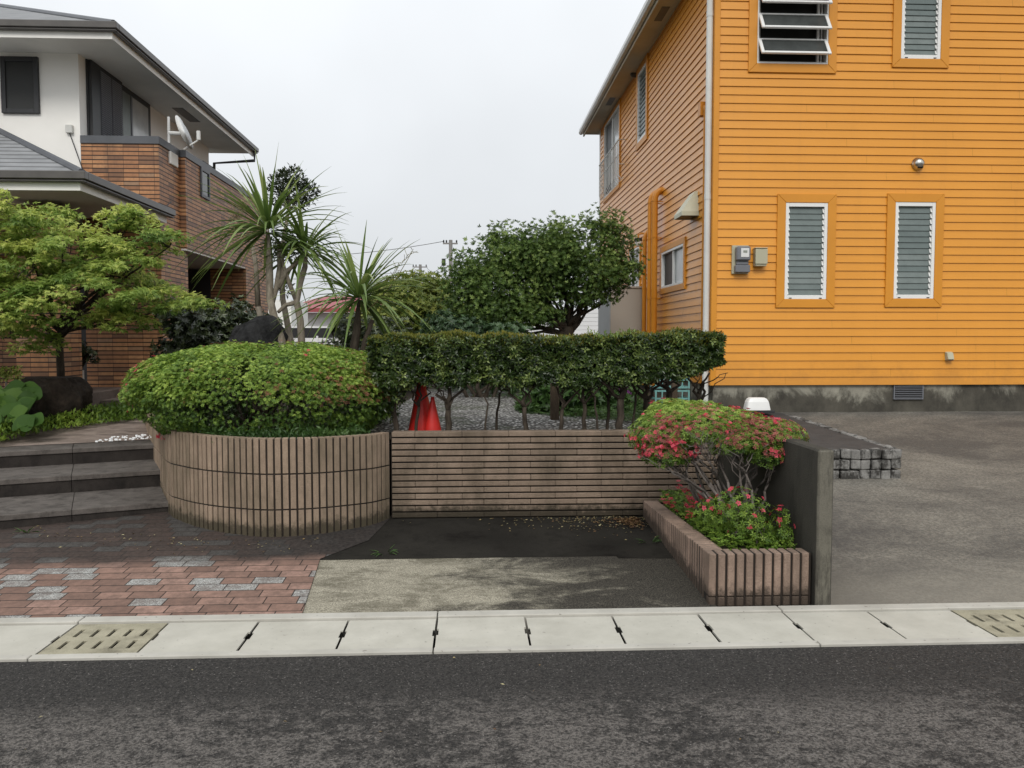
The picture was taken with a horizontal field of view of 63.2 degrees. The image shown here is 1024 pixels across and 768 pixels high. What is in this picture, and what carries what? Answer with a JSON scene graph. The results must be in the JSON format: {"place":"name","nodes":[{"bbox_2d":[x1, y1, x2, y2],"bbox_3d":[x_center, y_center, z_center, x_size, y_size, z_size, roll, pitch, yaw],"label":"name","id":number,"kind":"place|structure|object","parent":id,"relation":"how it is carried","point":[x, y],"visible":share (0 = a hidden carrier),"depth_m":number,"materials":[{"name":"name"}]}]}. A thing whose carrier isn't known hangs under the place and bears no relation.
{"place":"outdoors","nodes":[
{"label":"outdoors","id":0,"kind":"place"},
{"bbox_2d":[0,416,149,446],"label":"garden path","id":1,"kind":"structure","parent":0,"point":[93,432],"depth_m":9.04,"materials":[{"name":"stone"}]},
{"bbox_2d":[0,365,23,386],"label":"fern spray","id":2,"kind":"object","parent":1,"relation":"on","point":[6,373],"visible":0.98,"depth_m":9.14,"materials":[{"name":"green plant"}]},
{"bbox_2d":[14,376,93,426],"bbox_3d":[-5.338,0.349,9.665,0.903,0.851,0.777,2,4,35],"label":"garden boulder","id":3,"kind":"object","parent":1,"relation":"on","point":[63,394],"visible":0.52,"depth_m":9.44,"materials":[{"name":"black stone"}]},
{"bbox_2d":[0,395,216,440],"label":"ground cover","id":4,"kind":"object","parent":1,"relation":"on","point":[112,412],"visible":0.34,"depth_m":9.45,"materials":[{"name":"green plant"}]},
{"bbox_2d":[0,380,43,431],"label":"round leaf plant","id":5,"kind":"object","parent":4,"relation":"on","point":[18,398],"visible":0.99,"depth_m":8.69,"materials":[{"name":"green plant"}]},
{"bbox_2d":[95,434,150,441],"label":"white pebbles","id":6,"kind":"object","parent":1,"relation":"on","point":[132,438],"visible":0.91,"depth_m":8.54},
{"bbox_2d":[112,512,172,517],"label":"brick paving back","id":7,"kind":"structure","parent":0,"point":[160,515],"depth_m":6.88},
{"bbox_2d":[0,515,391,617],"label":"brick paving","id":8,"kind":"structure","parent":0,"point":[42,575],"depth_m":5.59,"materials":[{"name":"red brick"}]},
{"bbox_2d":[14,526,39,532],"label":"weed","id":9,"kind":"object","parent":8,"relation":"on","point":[27,531],"visible":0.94,"depth_m":6.43,"materials":[{"name":"green plant"}]},
{"bbox_2d":[0,440,167,528],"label":"stone steps","id":10,"kind":"structure","parent":8,"relation":"on","point":[53,484],"depth_m":7.48,"materials":[{"name":"grey stone"}]},
{"bbox_2d":[13,525,318,557],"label":"paving litter","id":11,"kind":"object","parent":8,"relation":"on","point":[160,540],"visible":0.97,"depth_m":6.22,"materials":[{"name":"brown plant"}]},
{"bbox_2d":[0,0,645,317],"label":"sky","id":12,"kind":"structure","parent":0,"point":[436,120],"materials":[{"name":"white"}]},
{"bbox_2d":[84,409,810,633],"bbox_3d":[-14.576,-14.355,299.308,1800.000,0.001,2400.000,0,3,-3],"label":"ground","id":13,"kind":"structure","parent":0,"point":[390,503],"depth_m":10.84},
{"bbox_2d":[268,300,307,325],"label":"grey far house","id":14,"kind":"structure","parent":13,"relation":"on","point":[292,317],"depth_m":39.69,"materials":[{"name":"white paint"}]},
{"bbox_2d":[304,297,360,325],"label":"red roof building","id":15,"kind":"structure","parent":13,"relation":"on","point":[320,319],"depth_m":48.38,"materials":[{"name":"metal"}]},
{"bbox_2d":[413,264,426,282],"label":"utility pole","id":16,"kind":"object","parent":13,"relation":"on","point":[420,266],"visible":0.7,"depth_m":84.08,"materials":[{"name":"concrete"}]},
{"bbox_2d":[442,240,457,282],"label":"utility pole","id":17,"kind":"object","parent":13,"relation":"on","point":[450,243],"visible":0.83,"depth_m":59.33,"materials":[{"name":"concrete"}]},
{"bbox_2d":[286,241,442,257],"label":"power line","id":18,"kind":"object","parent":17,"relation":"attached to","point":[384,250],"visible":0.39,"depth_m":59.64,"materials":[{"name":"metal"}]},
{"bbox_2d":[60,629,996,653],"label":"gutter channel","id":19,"kind":"object","parent":13,"relation":"on","point":[434,641],"depth_m":4.78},
{"bbox_2d":[0,602,1023,661],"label":"gutter kerb","id":20,"kind":"structure","parent":19,"relation":"on","point":[525,614],"depth_m":4.69,"materials":[{"name":"concrete"}]},
{"bbox_2d":[0,624,75,655],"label":"gutter cover","id":21,"kind":"object","parent":20,"relation":"on","point":[32,640],"visible":0.95,"depth_m":4.46,"materials":[{"name":"concrete"}]},
{"bbox_2d":[38,623,167,653],"bbox_3d":[-2.175,1.366,4.445,0.491,0.011,0.464,0,3,-3],"label":"drain grate","id":22,"kind":"object","parent":20,"relation":"on","point":[89,641],"visible":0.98,"depth_m":4.45,"materials":[{"name":"metal"}]},
{"bbox_2d":[138,621,257,652],"bbox_3d":[-1.673,1.363,4.470,0.490,0.010,0.466,0,3,-3],"label":"gutter cover","id":23,"kind":"object","parent":20,"relation":"on","point":[200,636],"visible":0.92,"depth_m":4.46,"materials":[{"name":"concrete"}]},
{"bbox_2d":[239,621,346,650],"bbox_3d":[-1.170,1.363,4.494,0.490,0.006,0.466,0,3,-3],"label":"gutter cover","id":24,"kind":"object","parent":20,"relation":"on","point":[298,635],"visible":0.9,"depth_m":4.50,"materials":[{"name":"concrete"}]},
{"bbox_2d":[338,619,435,648],"bbox_3d":[-0.668,1.362,4.519,0.490,0.007,0.466,0,3,-3],"label":"gutter cover","id":25,"kind":"object","parent":20,"relation":"on","point":[403,633],"visible":0.92,"depth_m":4.51,"materials":[{"name":"concrete"}]},
{"bbox_2d":[435,617,528,646],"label":"gutter cover","id":26,"kind":"object","parent":20,"relation":"on","point":[481,631],"visible":0.95,"depth_m":4.53,"materials":[{"name":"concrete"}]},
{"bbox_2d":[526,616,623,645],"bbox_3d":[0.337,1.359,4.567,0.490,0.006,0.466,0,3,-3],"label":"gutter cover","id":27,"kind":"object","parent":20,"relation":"on","point":[572,630],"visible":0.92,"depth_m":4.56,"materials":[{"name":"concrete"}]},
{"bbox_2d":[613,615,717,643],"bbox_3d":[0.839,1.358,4.592,0.490,0.007,0.466,0,3,-3],"label":"gutter cover","id":28,"kind":"object","parent":20,"relation":"on","point":[664,629],"visible":0.9,"depth_m":4.59,"materials":[{"name":"concrete"}]},
{"bbox_2d":[699,613,811,641],"bbox_3d":[1.342,1.354,4.616,0.490,0.012,0.466,0,3,-3],"label":"gutter cover","id":29,"kind":"object","parent":20,"relation":"on","point":[739,627],"visible":0.95,"depth_m":4.61,"materials":[{"name":"concrete"}]},
{"bbox_2d":[784,611,904,641],"bbox_3d":[1.844,1.354,4.641,0.490,0.010,0.466,0,3,-3],"label":"gutter cover","id":30,"kind":"object","parent":20,"relation":"on","point":[817,626],"visible":0.95,"depth_m":4.63,"materials":[{"name":"concrete"}]},
{"bbox_2d":[868,610,994,638],"bbox_3d":[2.346,1.353,4.665,0.490,0.008,0.466,0,3,-3],"label":"gutter cover","id":31,"kind":"object","parent":20,"relation":"on","point":[925,624],"visible":0.92,"depth_m":4.67,"materials":[{"name":"concrete"}]},
{"bbox_2d":[951,609,1023,636],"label":"drain grate","id":32,"kind":"object","parent":20,"relation":"on","point":[1012,619],"visible":0.99,"depth_m":4.73,"materials":[{"name":"concrete"}]},
{"bbox_2d":[216,368,681,420],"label":"yard soil","id":33,"kind":"structure","parent":0,"point":[409,394],"depth_m":12.45,"materials":[{"name":"brown soil"}]},
{"bbox_2d":[0,4,267,405],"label":"tiled house","id":34,"kind":"structure","parent":33,"relation":"on","point":[89,105],"depth_m":12.60,"materials":[{"name":"tile"}]},
{"bbox_2d":[0,56,39,113],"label":"window","id":35,"kind":"structure","parent":34,"relation":"in","point":[19,75],"depth_m":12.40,"materials":[{"name":"black glass"}]},
{"bbox_2d":[80,284,86,380],"bbox_3d":[-6.864,-1.051,13.220,0.688,2.140,0.050,0,3,-3],"label":"downspout","id":36,"kind":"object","parent":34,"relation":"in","point":[83,332],"depth_m":13.21,"materials":[{"name":"metal"}]},
{"bbox_2d":[85,59,150,135],"bbox_3d":[-6.514,-4.370,13.956,0.097,1.306,2.493,0,3,-3],"label":"window","id":37,"kind":"structure","parent":34,"relation":"in","point":[113,109],"depth_m":13.41,"materials":[{"name":"grey glass"}]},
{"bbox_2d":[167,115,200,167],"bbox_3d":[-5.244,-3.846,13.171,0.620,0.785,0.548,0,3,-3],"label":"satellite dish","id":38,"kind":"object","parent":34,"relation":"attached to","point":[183,132],"visible":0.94,"depth_m":13.15,"materials":[{"name":"white paint"}]},
{"bbox_2d":[188,270,210,313],"bbox_3d":[-6.425,-1.236,17.111,0.470,2.207,0.026,0,3,-3],"label":"window","id":39,"kind":"structure","parent":34,"relation":"in","point":[203,287],"depth_m":17.05,"materials":[{"name":"black glass"}]},
{"bbox_2d":[200,167,210,200],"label":"window","id":40,"kind":"structure","parent":34,"relation":"in","point":[203,172],"depth_m":14.43,"materials":[{"name":"grey glass"}]},
{"bbox_2d":[221,315,287,419],"bbox_3d":[-2.777,-0.173,8.877,0.777,1.122,0.638,0,3,-3],"label":"lava rock","id":41,"kind":"object","parent":33,"relation":"on","point":[256,329],"visible":0.32,"depth_m":8.66,"materials":[{"name":"black stone"}]},
{"bbox_2d":[145,414,390,536],"bbox_3d":[-2.538,0.739,8.054,3.292,0.847,3.589,0,3,-3],"label":"curved planter","id":42,"kind":"object","parent":33,"relation":"on","point":[274,487],"visible":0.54,"depth_m":6.43,"materials":[{"name":"tile"}]},
{"bbox_2d":[169,143,353,416],"bbox_3d":[-2.580,-1.102,8.824,2.143,2.890,1.880,0,3,-3],"label":"cordyline","id":43,"kind":"object","parent":42,"relation":"in","point":[267,219],"visible":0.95,"depth_m":8.76,"materials":[{"name":"green plant"}]},
{"bbox_2d":[117,339,407,439],"bbox_3d":[-2.204,0.063,7.538,2.465,0.935,2.346,0,3,-3],"label":"round azalea","id":44,"kind":"object","parent":42,"relation":"in","point":[323,374],"visible":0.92,"depth_m":6.77,"materials":[{"name":"green plant"}]},
{"bbox_2d":[176,420,370,437],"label":"planter fern","id":45,"kind":"object","parent":42,"relation":"in","point":[317,432],"visible":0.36,"depth_m":6.57,"materials":[{"name":"green plant"}]},
{"bbox_2d":[231,178,373,414],"bbox_3d":[-2.247,-0.923,9.023,1.595,2.539,1.629,0,3,-3],"label":"cordyline","id":46,"kind":"object","parent":42,"relation":"in","point":[297,228],"visible":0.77,"depth_m":8.94,"materials":[{"name":"green plant"}]},
{"bbox_2d":[267,221,456,404],"bbox_3d":[-1.477,-0.696,8.205,1.878,1.812,1.882,0,3,-3],"label":"cordyline","id":47,"kind":"object","parent":42,"relation":"in","point":[361,288],"visible":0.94,"depth_m":8.16,"materials":[{"name":"green plant"}]},
{"bbox_2d":[250,163,321,392],"bbox_3d":[-2.699,-1.123,10.026,0.807,3.037,0.595,-1,3,-25],"label":"round headed tree","id":48,"kind":"object","parent":33,"relation":"on","point":[303,181],"visible":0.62,"depth_m":9.98,"materials":[{"name":"green plant"}]},
{"bbox_2d":[283,326,343,342],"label":"black wall","id":49,"kind":"structure","parent":33,"relation":"on","point":[319,334],"depth_m":29.63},
{"bbox_2d":[294,336,339,349],"bbox_3d":[-6.476,-1.005,27.694,3.299,1.193,0.080,0,3,-3],"label":"white fence","id":50,"kind":"object","parent":33,"relation":"on","point":[316,339],"visible":0.06,"depth_m":27.67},
{"bbox_2d":[321,308,425,385],"bbox_3d":[-2.058,-0.434,12.168,1.666,1.388,1.461,0,3,-3],"label":"dark back shrub","id":51,"kind":"object","parent":33,"relation":"on","point":[340,333],"visible":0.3,"depth_m":12.03,"materials":[{"name":"green plant"}]},
{"bbox_2d":[341,268,463,340],"bbox_3d":[-1.891,-1.025,15.204,2.473,2.233,1.922,0,3,-3],"label":"light shrub","id":52,"kind":"object","parent":33,"relation":"on","point":[435,292],"visible":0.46,"depth_m":14.78,"materials":[{"name":"green plant"}]},
{"bbox_2d":[364,389,640,443],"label":"gravel","id":53,"kind":"structure","parent":33,"relation":"on","point":[468,413],"depth_m":8.35,"materials":[{"name":"grey gravel"}]},
{"bbox_2d":[408,382,429,430],"bbox_3d":[-0.809,0.197,7.441,0.312,0.545,0.312,0,3,-3],"label":"traffic cone","id":54,"kind":"object","parent":53,"relation":"on","point":[424,405],"visible":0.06,"depth_m":7.38,"materials":[{"name":"red plastic"}]},
{"bbox_2d":[424,397,440,430],"bbox_3d":[-0.696,0.295,7.302,0.212,0.365,0.212,0,3,-3],"label":"traffic cone","id":55,"kind":"object","parent":53,"relation":"on","point":[432,422],"visible":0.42,"depth_m":7.26,"materials":[{"name":"red plastic"}]},
{"bbox_2d":[416,308,533,396],"bbox_3d":[-0.320,-0.360,11.242,2.014,1.343,1.071,0,3,-3],"label":"blue green shrub","id":56,"kind":"object","parent":53,"relation":"on","point":[446,325],"visible":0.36,"depth_m":11.13,"materials":[{"name":"green plant"}]},
{"bbox_2d":[465,381,492,397],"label":"grass tuft","id":57,"kind":"object","parent":53,"relation":"on","point":[475,390],"visible":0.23,"depth_m":11.51,"materials":[{"name":"green plant"}]},
{"bbox_2d":[480,383,506,396],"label":"grass tuft","id":58,"kind":"object","parent":53,"relation":"on","point":[492,391],"visible":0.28,"depth_m":11.54,"materials":[{"name":"green plant"}]},
{"bbox_2d":[496,387,519,397],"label":"grass tuft","id":59,"kind":"object","parent":53,"relation":"on","point":[512,390],"visible":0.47,"depth_m":11.21,"materials":[{"name":"green plant"}]},
{"bbox_2d":[364,326,726,430],"bbox_3d":[0.310,-0.001,7.291,3.183,1.024,0.825,0,3,-3],"label":"clipped hedge","id":60,"kind":"object","parent":53,"relation":"on","point":[397,361],"visible":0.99,"depth_m":6.98,"materials":[{"name":"green plant"}]},
{"bbox_2d":[550,384,558,419],"bbox_3d":[0.423,0.051,8.245,0.084,0.640,0.084,0,3,-3],"label":"wooden post","id":61,"kind":"object","parent":53,"relation":"on","point":[554,406],"visible":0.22,"depth_m":8.21,"materials":[{"name":"brown wood"}]},
{"bbox_2d":[513,399,654,421],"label":"ground weeds","id":62,"kind":"object","parent":53,"relation":"on","point":[603,410],"visible":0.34,"depth_m":8.67,"materials":[{"name":"green plant"}]},
{"bbox_2d":[410,379,627,390],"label":"yard shrub","id":63,"kind":"object","parent":33,"relation":"on","point":[484,383],"depth_m":13.48,"materials":[{"name":"green plant"}]},
{"bbox_2d":[432,202,649,335],"bbox_3d":[0.410,-1.225,11.917,3.170,2.850,2.005,0,3,-3],"label":"broad evergreen","id":64,"kind":"object","parent":33,"relation":"on","point":[546,264],"visible":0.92,"depth_m":11.61,"materials":[{"name":"green plant"}]},
{"bbox_2d":[514,382,605,415],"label":"broad leaf plant","id":65,"kind":"object","parent":33,"relation":"on","point":[540,396],"visible":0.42,"depth_m":8.96,"materials":[{"name":"green plant"}]},
{"bbox_2d":[522,309,597,335],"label":"white building","id":66,"kind":"structure","parent":33,"relation":"on","point":[590,319],"depth_m":32.10,"materials":[{"name":"white paint"}]},
{"bbox_2d":[590,381,644,415],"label":"purple flower plant","id":67,"kind":"object","parent":33,"relation":"on","point":[628,397],"visible":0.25,"depth_m":9.17,"materials":[{"name":"green plant"}]},
{"bbox_2d":[598,286,641,383],"bbox_3d":[1.936,-0.870,15.027,0.586,1.702,1.320,0,3,-3],"label":"storage cabinet","id":68,"kind":"object","parent":33,"relation":"on","point":[624,313],"visible":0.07,"depth_m":14.37,"materials":[{"name":"beige metal"}]},
{"bbox_2d":[649,388,689,403],"bbox_3d":[1.864,0.162,9.896,0.409,0.200,0.360,0,3,-3],"label":"plastic crate","id":69,"kind":"object","parent":33,"relation":"on","point":[682,390],"visible":0.44,"depth_m":9.72,"materials":[{"name":"teal plastic"}]},
{"bbox_2d":[650,378,689,387],"bbox_3d":[1.864,-0.058,9.884,0.409,0.200,0.360,0,3,-3],"label":"plastic crate","id":70,"kind":"object","parent":69,"relation":"on","point":[683,386],"visible":0.2,"depth_m":9.72,"materials":[{"name":"teal plastic"}]},
{"bbox_2d":[671,380,677,402],"bbox_3d":[1.699,0.026,8.707,0.060,0.640,0.060,0,3,-3],"label":"wooden post","id":71,"kind":"object","parent":33,"relation":"on","point":[675,394],"visible":0.08,"depth_m":8.68,"materials":[{"name":"brown wood"}]},
{"bbox_2d":[303,556,716,612],"bbox_3d":[-0.254,1.219,5.922,2.860,0.122,2.096,0,3,-3],"label":"parking pad","id":72,"kind":"object","parent":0,"point":[451,584],"visible":0.5,"depth_m":5.33,"materials":[{"name":"concrete"}]},
{"bbox_2d":[320,516,672,559],"bbox_3d":[-0.237,1.164,6.379,2.740,0.071,1.180,0,3,-3],"label":"dark pad strip","id":73,"kind":"object","parent":72,"relation":"on","point":[465,537],"visible":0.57,"depth_m":6.29,"materials":[{"name":"concrete"}]},
{"bbox_2d":[373,544,396,555],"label":"weed","id":74,"kind":"object","parent":73,"relation":"on","point":[388,551],"visible":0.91,"depth_m":5.96,"materials":[{"name":"green plant"}]},
{"bbox_2d":[479,516,655,539],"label":"fallen leaves","id":75,"kind":"object","parent":73,"relation":"on","point":[586,524],"visible":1,"depth_m":6.76,"materials":[{"name":"brown plant"}]},
{"bbox_2d":[597,517,643,529],"bbox_3d":[0.875,1.119,6.688,0.371,0.037,0.348,0,3,-3],"label":"leaf pile","id":76,"kind":"object","parent":73,"relation":"on","point":[631,520],"visible":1,"depth_m":6.75,"materials":[{"name":"brown plant"}]},
{"bbox_2d":[639,535,659,542],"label":"weed","id":77,"kind":"object","parent":73,"relation":"on","point":[654,539],"visible":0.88,"depth_m":6.23,"materials":[{"name":"green plant"}]},
{"bbox_2d":[391,429,717,517],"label":"retaining wall","id":78,"kind":"structure","parent":72,"relation":"on","point":[488,473],"depth_m":6.88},
{"bbox_2d":[643,501,810,606],"bbox_3d":[1.461,1.130,5.986,0.657,0.332,1.966,0,3,-3],"label":"ribbed planter","id":79,"kind":"object","parent":72,"relation":"on","point":[724,576],"visible":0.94,"depth_m":5.02,"materials":[{"name":"concrete"}]},
{"bbox_2d":[624,397,809,533],"bbox_3d":[1.407,0.583,5.862,1.263,0.937,1.077,0,3,-3],"label":"flowering azalea","id":80,"kind":"object","parent":79,"relation":"in","point":[669,433],"visible":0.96,"depth_m":5.60,"materials":[{"name":"green plant"}]},
{"bbox_2d":[659,480,796,549],"bbox_3d":[1.462,0.917,6.028,0.605,0.264,1.761,0,3,-3],"label":"clover patch","id":81,"kind":"object","parent":79,"relation":"in","point":[685,506],"visible":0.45,"depth_m":5.67,"materials":[{"name":"green plant"}]},
{"bbox_2d":[691,486,795,548],"bbox_3d":[1.456,0.851,5.416,0.463,0.420,0.738,-3,4,-43],"label":"azalea","id":82,"kind":"object","parent":79,"relation":"on","point":[745,522],"visible":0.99,"depth_m":5.29,"materials":[{"name":"green plant"}]},
{"bbox_2d":[0,643,1023,767],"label":"road","id":83,"kind":"structure","parent":0,"point":[940,706],"depth_m":3.60,"materials":[{"name":"grey asphalt"}]},
{"bbox_2d":[775,411,1023,604],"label":"driveway","id":84,"kind":"structure","parent":0,"point":[941,520],"depth_m":6.70,"materials":[{"name":"concrete"}]},
{"bbox_2d":[640,404,833,604],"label":"divider wall","id":85,"kind":"structure","parent":84,"relation":"on","point":[800,488],"depth_m":5.13,"materials":[{"name":"concrete"}]},
{"bbox_2d":[579,0,1023,411],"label":"orange house","id":86,"kind":"structure","parent":84,"relation":"on","point":[856,167],"depth_m":10.54,"materials":[{"name":"orange wood"}]},
{"bbox_2d":[599,98,624,203],"bbox_3d":[2.117,-4.902,17.543,0.205,1.767,2.558,0,3,-3],"label":"window","id":87,"kind":"structure","parent":86,"relation":"in","point":[611,127],"depth_m":17.72,"materials":[{"name":"grey glass"}]},
{"bbox_2d":[628,245,641,285],"bbox_3d":[2.288,-2.116,15.324,0.094,0.914,1.115,0,3,-3],"label":"window","id":88,"kind":"structure","parent":86,"relation":"in","point":[636,248],"depth_m":15.23,"materials":[{"name":"white paint"}]},
{"bbox_2d":[635,233,643,246],"bbox_3d":[2.217,-2.506,14.463,0.181,0.245,0.131,-2,4,-28],"label":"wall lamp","id":89,"kind":"object","parent":86,"relation":"attached to","point":[636,242],"visible":0.65,"depth_m":14.42,"materials":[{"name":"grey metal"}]},
{"bbox_2d":[635,53,648,150],"bbox_3d":[2.315,-4.921,14.615,0.094,1.441,0.956,0,3,-3],"label":"window","id":90,"kind":"structure","parent":86,"relation":"in","point":[641,138],"depth_m":14.69,"materials":[{"name":"grey glass"}]},
{"bbox_2d":[659,236,686,294],"bbox_3d":[2.428,-1.744,12.447,0.094,0.734,1.545,0,3,-3],"label":"window","id":91,"kind":"structure","parent":86,"relation":"in","point":[673,255],"depth_m":12.42,"materials":[{"name":"orange paint"}]},
{"bbox_2d":[731,245,750,273],"bbox_3d":[2.866,-1.558,10.403,0.213,0.355,0.122,0,3,-3],"label":"electricity meter","id":92,"kind":"object","parent":86,"relation":"attached to","point":[740,256],"visible":1,"depth_m":10.38,"materials":[{"name":"beige plastic"}]},
{"bbox_2d":[753,247,767,266],"bbox_3d":[3.108,-1.589,10.418,0.161,0.230,0.112,0,3,-3],"label":"junction box","id":93,"kind":"object","parent":86,"relation":"attached to","point":[760,256],"visible":1,"depth_m":10.37,"materials":[{"name":"beige plastic"}]},
{"bbox_2d":[748,0,837,73],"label":"window","id":94,"kind":"structure","parent":86,"relation":"in","point":[785,36],"depth_m":10.33,"materials":[{"name":"black glass"}]},
{"bbox_2d":[775,194,836,307],"bbox_3d":[3.707,-1.678,10.530,0.756,1.424,0.094,0,3,-3],"label":"window","id":95,"kind":"structure","parent":86,"relation":"in","point":[806,223],"depth_m":10.51,"materials":[{"name":"grey glass"}]},
{"bbox_2d":[884,193,944,306],"bbox_3d":[5.108,-1.696,10.597,0.740,1.431,0.094,0,3,-3],"label":"window","id":96,"kind":"structure","parent":86,"relation":"in","point":[915,221],"depth_m":10.58,"materials":[{"name":"grey glass"}]},
{"bbox_2d":[891,0,950,67],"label":"window","id":97,"kind":"structure","parent":86,"relation":"in","point":[921,28],"depth_m":10.43,"materials":[{"name":"grey glass"}]},
{"bbox_2d":[728,413,901,478],"bbox_3d":[2.632,0.776,9.093,1.816,0.662,2.923,0,3,-3],"label":"cobbled bed","id":98,"kind":"object","parent":84,"relation":"on","point":[856,456],"visible":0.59,"depth_m":7.69,"materials":[{"name":"grey stone"}]},
{"bbox_2d":[742,397,774,412],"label":"white utility cover","id":99,"kind":"object","parent":98,"relation":"on","point":[760,404],"visible":0.86,"depth_m":10.20,"materials":[{"name":"paint"}]},
{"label":"garden soil","id":100,"kind":"structure","parent":0,"visible":0},
{"bbox_2d":[81,339,99,367],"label":"shrub","id":101,"kind":"object","parent":100,"relation":"on","point":[87,352],"visible":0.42,"depth_m":11.90,"materials":[{"name":"green plant"}]},
{"bbox_2d":[0,188,230,376],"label":"maple tree","id":102,"kind":"object","parent":100,"relation":"on","point":[116,250],"visible":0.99,"depth_m":8.96,"materials":[{"name":"green plant"}]},
{"bbox_2d":[148,292,285,405],"bbox_3d":[-3.879,-0.468,11.084,1.890,1.550,1.400,0,3,-3],"label":"dark shrub","id":103,"kind":"object","parent":100,"relation":"on","point":[187,330],"visible":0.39,"depth_m":10.86,"materials":[{"name":"green plant"}]}
]}

